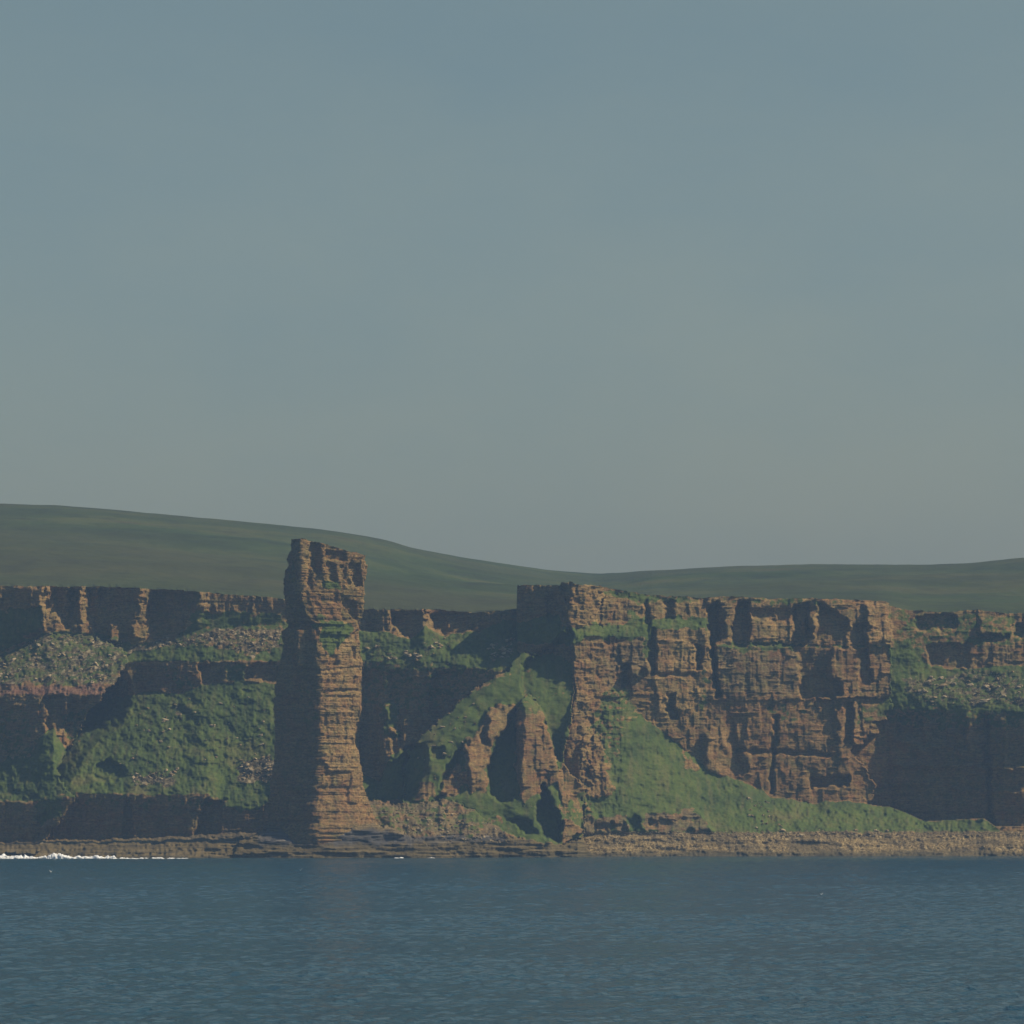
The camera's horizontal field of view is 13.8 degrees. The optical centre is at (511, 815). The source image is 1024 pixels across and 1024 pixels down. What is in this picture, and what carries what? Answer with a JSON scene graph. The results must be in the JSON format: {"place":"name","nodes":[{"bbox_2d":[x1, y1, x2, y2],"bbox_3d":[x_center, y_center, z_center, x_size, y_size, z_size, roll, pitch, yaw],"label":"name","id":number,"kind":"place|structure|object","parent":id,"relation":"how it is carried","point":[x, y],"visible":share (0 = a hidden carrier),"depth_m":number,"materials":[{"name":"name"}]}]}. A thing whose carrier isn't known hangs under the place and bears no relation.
{"place":"outdoors","nodes":[
{"label":"outdoors","id":0,"kind":"place"},
{"bbox_2d":[0,633,129,854],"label":"cliff block","id":1,"kind":"structure","parent":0,"point":[42,720],"depth_m":2094.38,"materials":[{"name":"stone"}]},
{"bbox_2d":[233,823,454,857],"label":"rock platform","id":2,"kind":"object","parent":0,"point":[372,840],"visible":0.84,"depth_m":1984.96,"materials":[{"name":"stone"}]},
{"bbox_2d":[264,538,376,846],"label":"sea stack","id":3,"kind":"object","parent":2,"relation":"on","point":[317,796],"visible":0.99,"depth_m":1994.46,"materials":[{"name":"stone"}]},
{"bbox_2d":[369,798,592,857],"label":"rubble slope","id":4,"kind":"structure","parent":0,"point":[486,847],"depth_m":2014.08,"materials":[{"name":"stone"}]},
{"bbox_2d":[402,652,587,844],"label":"grassy spur","id":5,"kind":"structure","parent":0,"point":[475,770],"depth_m":2057.14,"materials":[{"name":"plant"}]},
{"bbox_2d":[0,856,1023,1023],"bbox_3d":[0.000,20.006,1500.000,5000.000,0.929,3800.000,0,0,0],"label":"sea","id":6,"kind":"structure","parent":0,"point":[726,940],"depth_m":674.70,"materials":[{"name":"blue liquid"}]},
{"bbox_2d":[0,853,183,858],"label":"breaking surf","id":7,"kind":"structure","parent":6,"relation":"on","point":[52,856],"depth_m":1950.40,"materials":[{"name":"white liquid"}]},
{"bbox_2d":[0,585,1023,857],"bbox_3d":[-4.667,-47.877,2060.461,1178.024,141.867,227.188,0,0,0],"label":"sea cliff","id":8,"kind":"structure","parent":0,"point":[940,757],"depth_m":2126.57,"materials":[{"name":"stone"}]},
{"bbox_2d":[0,627,1023,849],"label":"loose stones","id":9,"kind":"object","parent":8,"relation":"on","point":[611,833],"visible":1,"depth_m":2081.89,"materials":[{"name":"beige stone"}]},
{"bbox_2d":[978,699,989,702],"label":"boulder","id":10,"kind":"object","parent":8,"relation":"on","point":[983,700],"visible":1,"depth_m":2130.41,"materials":[{"name":"stone"}]},
{"bbox_2d":[0,504,1023,613],"bbox_3d":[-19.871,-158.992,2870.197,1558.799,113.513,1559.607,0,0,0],"label":"moorland hill","id":11,"kind":"structure","parent":0,"point":[56,545],"depth_m":2536.93,"materials":[{"name":"green plant"}]},
{"bbox_2d":[0,0,1023,573],"label":"sky","id":12,"kind":"structure","parent":0,"point":[583,286],"materials":[{"name":"blue"}]},
{"bbox_2d":[513,693,584,844],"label":"rock buttress","id":13,"kind":"object","parent":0,"point":[535,766],"visible":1,"depth_m":2047.17,"materials":[{"name":"stone"}]},
{"bbox_2d":[517,581,1023,856],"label":"headland","id":14,"kind":"structure","parent":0,"point":[701,715],"depth_m":2109.67,"materials":[{"name":"stone"}]}
]}

